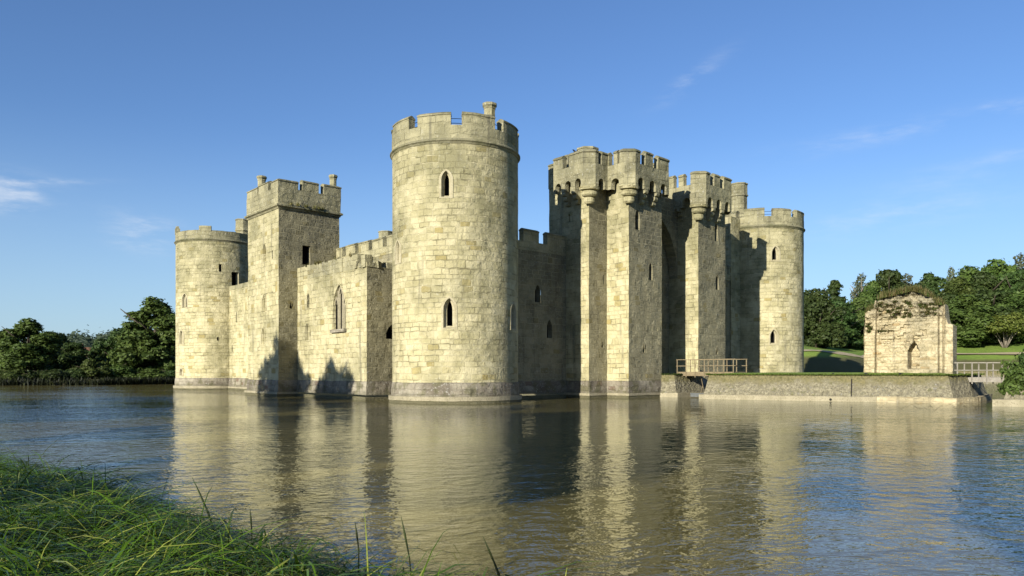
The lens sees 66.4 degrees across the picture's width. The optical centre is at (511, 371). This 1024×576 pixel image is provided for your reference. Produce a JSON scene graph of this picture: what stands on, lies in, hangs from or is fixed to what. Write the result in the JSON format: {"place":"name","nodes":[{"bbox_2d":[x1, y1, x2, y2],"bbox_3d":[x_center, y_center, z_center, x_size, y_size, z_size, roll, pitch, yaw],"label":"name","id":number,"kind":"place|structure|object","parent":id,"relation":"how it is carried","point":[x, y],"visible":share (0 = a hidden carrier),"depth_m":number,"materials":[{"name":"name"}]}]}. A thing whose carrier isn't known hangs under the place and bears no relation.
{"place":"outdoors","nodes":[
{"label":"outdoors","id":0,"kind":"place"},
{"bbox_2d":[0,436,627,575],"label":"grass","id":1,"kind":"structure","parent":0,"point":[64,524],"depth_m":6.23,"materials":[{"name":"green plant"}]},
{"bbox_2d":[192,478,215,532],"bbox_3d":[-3.209,1.535,8.248,0.308,0.850,0.023,0,0,-21],"label":"sedge stalk","id":2,"kind":"object","parent":1,"relation":"on","point":[206,508],"visible":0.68,"depth_m":8.22,"materials":[{"name":"green plant"}]},
{"bbox_2d":[250,511,251,541],"bbox_3d":[-2.455,1.569,7.356,0.028,0.578,0.114,0,0,-22],"label":"sedge stalk","id":3,"kind":"object","parent":1,"relation":"on","point":[251,523],"visible":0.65,"depth_m":7.32,"materials":[{"name":"green plant"}]},
{"bbox_2d":[355,523,358,572],"bbox_3d":[-1.290,1.543,6.551,0.029,0.592,0.108,0,0,3],"label":"sedge stalk","id":4,"kind":"object","parent":1,"relation":"on","point":[357,543],"visible":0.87,"depth_m":6.53,"materials":[{"name":"green plant"}]},
{"bbox_2d":[401,517,410,573],"bbox_3d":[-0.812,1.524,6.146,0.025,0.787,0.142,0,0,40],"label":"sedge stalk","id":5,"kind":"object","parent":1,"relation":"on","point":[405,537],"visible":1,"depth_m":6.12,"materials":[{"name":"green plant"}]},
{"bbox_2d":[483,537,499,575],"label":"sedge stalk","id":6,"kind":"object","parent":1,"relation":"on","point":[494,563],"visible":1,"depth_m":5.83,"materials":[{"name":"green plant"}]},
{"bbox_2d":[0,382,1023,575],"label":"water","id":7,"kind":"structure","parent":0,"point":[674,486],"depth_m":16.06,"materials":[{"name":"blue liquid"}]},
{"bbox_2d":[173,102,804,403],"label":"castle","id":8,"kind":"structure","parent":7,"relation":"in","point":[645,273],"depth_m":62.11,"materials":[{"name":"stone"}]},
{"bbox_2d":[660,373,703,396],"bbox_3d":[13.570,1.628,66.131,6.475,2.999,4.696,0,0,-44],"label":"bridge abutment","id":9,"kind":"object","parent":7,"relation":"in","point":[676,385],"visible":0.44,"depth_m":63.59,"materials":[{"name":"stone"}]},
{"bbox_2d":[690,393,703,396],"bbox_3d":[14.756,1.867,61.602,1.401,0.278,0.904,0,0,14],"label":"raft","id":10,"kind":"object","parent":7,"relation":"on","point":[694,394],"visible":0.53,"depth_m":61.24,"materials":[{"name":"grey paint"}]},
{"bbox_2d":[699,375,991,402],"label":"retaining wall","id":11,"kind":"structure","parent":7,"relation":"in","point":[911,388],"depth_m":54.74,"materials":[{"name":"stone"}]},
{"bbox_2d":[0,0,1023,337],"label":"sky","id":12,"kind":"structure","parent":0,"point":[895,128],"materials":[{"name":"blue"}]},
{"bbox_2d":[22,342,1023,384],"bbox_3d":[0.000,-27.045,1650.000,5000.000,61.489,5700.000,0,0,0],"label":"ground","id":13,"kind":"structure","parent":0,"point":[817,361],"depth_m":155.09,"materials":[{"name":"green plant"}]},
{"bbox_2d":[0,331,7,370],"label":"broadleaf tree","id":14,"kind":"object","parent":13,"relation":"on","point":[2,336],"visible":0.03,"depth_m":130.97,"materials":[{"name":"green plant"}]},
{"bbox_2d":[0,368,37,380],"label":"bush","id":15,"kind":"object","parent":13,"relation":"on","point":[11,374],"visible":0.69,"depth_m":118.55,"materials":[{"name":"green plant"}]},
{"bbox_2d":[0,318,65,372],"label":"broadleaf tree","id":16,"kind":"object","parent":13,"relation":"on","point":[35,350],"visible":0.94,"depth_m":126.40,"materials":[{"name":"green plant"}]},
{"bbox_2d":[22,368,69,380],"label":"bush","id":17,"kind":"object","parent":13,"relation":"on","point":[49,374],"visible":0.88,"depth_m":121.47,"materials":[{"name":"green plant"}]},
{"bbox_2d":[46,333,71,367],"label":"broadleaf tree","id":18,"kind":"object","parent":13,"relation":"on","point":[63,342],"visible":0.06,"depth_m":144.22,"materials":[{"name":"green plant"}]},
{"bbox_2d":[53,368,86,379],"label":"bush","id":19,"kind":"object","parent":13,"relation":"on","point":[73,374],"visible":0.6,"depth_m":124.85,"materials":[{"name":"green plant"}]},
{"bbox_2d":[50,342,92,369],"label":"broadleaf tree","id":20,"kind":"object","parent":13,"relation":"on","point":[71,355],"visible":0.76,"depth_m":138.73,"materials":[{"name":"green plant"}]},
{"bbox_2d":[0,376,174,385],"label":"reeds","id":21,"kind":"object","parent":13,"relation":"on","point":[122,381],"visible":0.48,"depth_m":117.44,"materials":[{"name":"green plant"}]},
{"bbox_2d":[70,359,113,378],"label":"bush","id":22,"kind":"object","parent":13,"relation":"on","point":[89,366],"visible":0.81,"depth_m":127.10,"materials":[{"name":"green plant"}]},
{"bbox_2d":[86,338,109,360],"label":"broadleaf tree","id":23,"kind":"object","parent":13,"relation":"on","point":[94,352],"visible":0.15,"depth_m":146.53,"materials":[{"name":"green plant"}]},
{"bbox_2d":[25,325,174,357],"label":"distant woods","id":24,"kind":"object","parent":13,"relation":"on","point":[85,340],"visible":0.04,"depth_m":258.41,"materials":[{"name":"green plant"}]},
{"bbox_2d":[92,328,123,365],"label":"broadleaf tree","id":25,"kind":"object","parent":13,"relation":"on","point":[110,342],"visible":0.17,"depth_m":144.29,"materials":[{"name":"green plant"}]},
{"bbox_2d":[55,348,173,360],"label":"undergrowth","id":26,"kind":"object","parent":13,"relation":"on","point":[98,357],"depth_m":144.85,"materials":[{"name":"green plant"}]},
{"bbox_2d":[88,361,142,378],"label":"bush","id":27,"kind":"object","parent":13,"relation":"on","point":[117,369],"visible":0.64,"depth_m":129.64,"materials":[{"name":"green plant"}]},
{"bbox_2d":[117,327,161,369],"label":"broadleaf tree","id":28,"kind":"object","parent":13,"relation":"on","point":[143,365],"visible":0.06,"depth_m":136.79,"materials":[{"name":"green plant"}]},
{"bbox_2d":[106,296,175,370],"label":"broadleaf tree","id":29,"kind":"object","parent":13,"relation":"on","point":[158,315],"visible":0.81,"depth_m":135.09,"materials":[{"name":"green plant"}]},
{"bbox_2d":[121,368,174,379],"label":"bush","id":30,"kind":"object","parent":13,"relation":"on","point":[149,372],"visible":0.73,"depth_m":130.39,"materials":[{"name":"green plant"}]},
{"bbox_2d":[156,369,175,379],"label":"bush","id":31,"kind":"object","parent":13,"relation":"on","point":[168,372],"visible":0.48,"depth_m":132.32,"materials":[{"name":"green plant"}]},
{"bbox_2d":[804,288,848,347],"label":"broadleaf tree","id":32,"kind":"object","parent":13,"relation":"on","point":[822,329],"visible":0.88,"depth_m":147.34,"materials":[{"name":"green plant"}]},
{"bbox_2d":[823,280,850,302],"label":"conifer tree","id":33,"kind":"object","parent":13,"relation":"on","point":[834,289],"visible":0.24,"depth_m":181.20,"materials":[{"name":"green plant"}]},
{"bbox_2d":[830,299,864,347],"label":"broadleaf tree","id":34,"kind":"object","parent":13,"relation":"on","point":[847,320],"visible":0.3,"depth_m":165.59,"materials":[{"name":"green plant"}]},
{"bbox_2d":[850,273,868,299],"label":"thin leaved tree","id":35,"kind":"object","parent":13,"relation":"on","point":[858,285],"visible":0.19,"depth_m":189.92,"materials":[{"name":"green plant"}]},
{"bbox_2d":[848,296,874,347],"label":"broadleaf tree","id":36,"kind":"object","parent":13,"relation":"on","point":[861,302],"visible":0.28,"depth_m":170.12,"materials":[{"name":"green plant"}]},
{"bbox_2d":[851,280,880,300],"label":"broadleaf tree","id":37,"kind":"object","parent":13,"relation":"on","point":[872,292],"visible":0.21,"depth_m":182.69,"materials":[{"name":"green plant"}]},
{"bbox_2d":[876,269,907,291],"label":"broadleaf tree","id":38,"kind":"object","parent":13,"relation":"on","point":[889,279],"visible":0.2,"depth_m":188.52,"materials":[{"name":"green plant"}]},
{"bbox_2d":[902,273,912,288],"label":"thin leaved tree","id":39,"kind":"object","parent":13,"relation":"on","point":[909,278],"visible":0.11,"depth_m":199.39,"materials":[{"name":"green plant"}]},
{"bbox_2d":[905,281,927,294],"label":"broadleaf tree","id":40,"kind":"object","parent":13,"relation":"on","point":[921,284],"visible":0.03,"depth_m":183.62,"materials":[{"name":"green plant"}]},
{"bbox_2d":[919,271,947,294],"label":"broadleaf tree","id":41,"kind":"object","parent":13,"relation":"on","point":[931,281],"visible":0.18,"depth_m":192.74,"materials":[{"name":"green plant"}]},
{"bbox_2d":[946,267,954,281],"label":"thin leaved tree","id":42,"kind":"object","parent":13,"relation":"on","point":[950,274],"visible":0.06,"depth_m":204.34,"materials":[{"name":"green plant"}]},
{"bbox_2d":[934,292,976,341],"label":"broadleaf tree","id":43,"kind":"object","parent":13,"relation":"on","point":[947,297],"visible":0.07,"depth_m":178.18,"materials":[{"name":"green plant"}]},
{"bbox_2d":[939,276,978,298],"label":"broadleaf tree","id":44,"kind":"object","parent":13,"relation":"on","point":[956,284],"visible":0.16,"depth_m":188.51,"materials":[{"name":"green plant"}]},
{"bbox_2d":[946,294,1001,346],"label":"broadleaf tree","id":45,"kind":"object","parent":13,"relation":"on","point":[972,315],"visible":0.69,"depth_m":171.48,"materials":[{"name":"green plant"}]},
{"bbox_2d":[943,265,1009,291],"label":"broadleaf tree","id":46,"kind":"object","parent":13,"relation":"on","point":[967,272],"visible":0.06,"depth_m":198.49,"materials":[{"name":"green plant"}]},
{"bbox_2d":[958,371,1003,376],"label":"retaining wall","id":47,"kind":"structure","parent":13,"relation":"on","point":[996,374],"depth_m":150.14,"materials":[{"name":"stone"}]},
{"bbox_2d":[970,271,1011,297],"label":"broadleaf tree","id":48,"kind":"object","parent":13,"relation":"on","point":[986,281],"visible":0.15,"depth_m":192.09,"materials":[{"name":"green plant"}]},
{"bbox_2d":[972,258,1018,291],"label":"broadleaf tree","id":49,"kind":"object","parent":13,"relation":"on","point":[995,268],"visible":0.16,"depth_m":197.98,"materials":[{"name":"green plant"}]},
{"bbox_2d":[974,290,1023,343],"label":"broadleaf tree","id":50,"kind":"object","parent":13,"relation":"on","point":[995,297],"visible":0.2,"depth_m":176.64,"materials":[{"name":"green plant"}]},
{"bbox_2d":[980,312,1023,347],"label":"shrub","id":51,"kind":"object","parent":13,"relation":"on","point":[1015,325],"visible":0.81,"depth_m":169.02,"materials":[{"name":"green plant"}]},
{"bbox_2d":[992,377,1023,406],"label":"bridge abutment","id":52,"kind":"object","parent":13,"relation":"on","point":[1010,400],"visible":0.39,"depth_m":46.47,"materials":[{"name":"stone"}]},
{"bbox_2d":[995,359,1023,395],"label":"bush","id":53,"kind":"object","parent":52,"relation":"on","point":[1013,373],"visible":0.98,"depth_m":46.62,"materials":[{"name":"green plant"}]},
{"bbox_2d":[993,290,1023,342],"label":"broadleaf tree","id":54,"kind":"object","parent":13,"relation":"on","point":[1017,297],"visible":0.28,"depth_m":175.40,"materials":[{"name":"green plant"}]},
{"bbox_2d":[999,268,1023,292],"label":"broadleaf tree","id":55,"kind":"object","parent":13,"relation":"on","point":[1020,275],"visible":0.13,"depth_m":194.01,"materials":[{"name":"green plant"}]},
{"bbox_2d":[1009,252,1023,269],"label":"thin leaved tree","id":56,"kind":"object","parent":13,"relation":"on","point":[1020,262],"visible":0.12,"depth_m":204.32,"materials":[{"name":"green plant"}]},
{"bbox_2d":[1014,349,1023,364],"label":"bush","id":57,"kind":"object","parent":13,"relation":"on","point":[1020,357],"visible":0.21,"depth_m":51.98,"materials":[{"name":"green plant"}]},
{"bbox_2d":[712,372,965,374],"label":"island","id":58,"kind":"structure","parent":0,"point":[800,373],"depth_m":57.33,"materials":[{"name":"green plant"}]},
{"bbox_2d":[677,359,746,376],"bbox_3d":[15.983,-0.232,62.857,1.836,1.470,5.703,0,0,-40],"label":"footbridge","id":59,"kind":"object","parent":58,"relation":"on","point":[695,373],"visible":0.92,"depth_m":62.47,"materials":[{"name":"brown wood"}]},
{"bbox_2d":[706,373,984,375],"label":"grass","id":60,"kind":"structure","parent":58,"relation":"on","point":[940,374],"depth_m":54.99,"materials":[{"name":"green plant"}]},
{"bbox_2d":[863,284,956,373],"bbox_3d":[28.837,-3.115,56.987,6.042,6.589,2.425,0,0,36],"label":"ruined gatehouse","id":61,"kind":"object","parent":58,"relation":"on","point":[913,330],"visible":0.99,"depth_m":56.62,"materials":[{"name":"stone"}]},
{"bbox_2d":[954,362,1009,383],"bbox_3d":[34.050,0.127,53.250,7.461,1.470,1.864,0,0,15],"label":"footbridge","id":62,"kind":"object","parent":58,"relation":"on","point":[986,379],"visible":0.55,"depth_m":53.04,"materials":[{"name":"grey wood"}]},
{"bbox_2d":[804,349,1023,357],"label":"path","id":63,"kind":"structure","parent":0,"point":[844,353],"depth_m":135.01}
]}

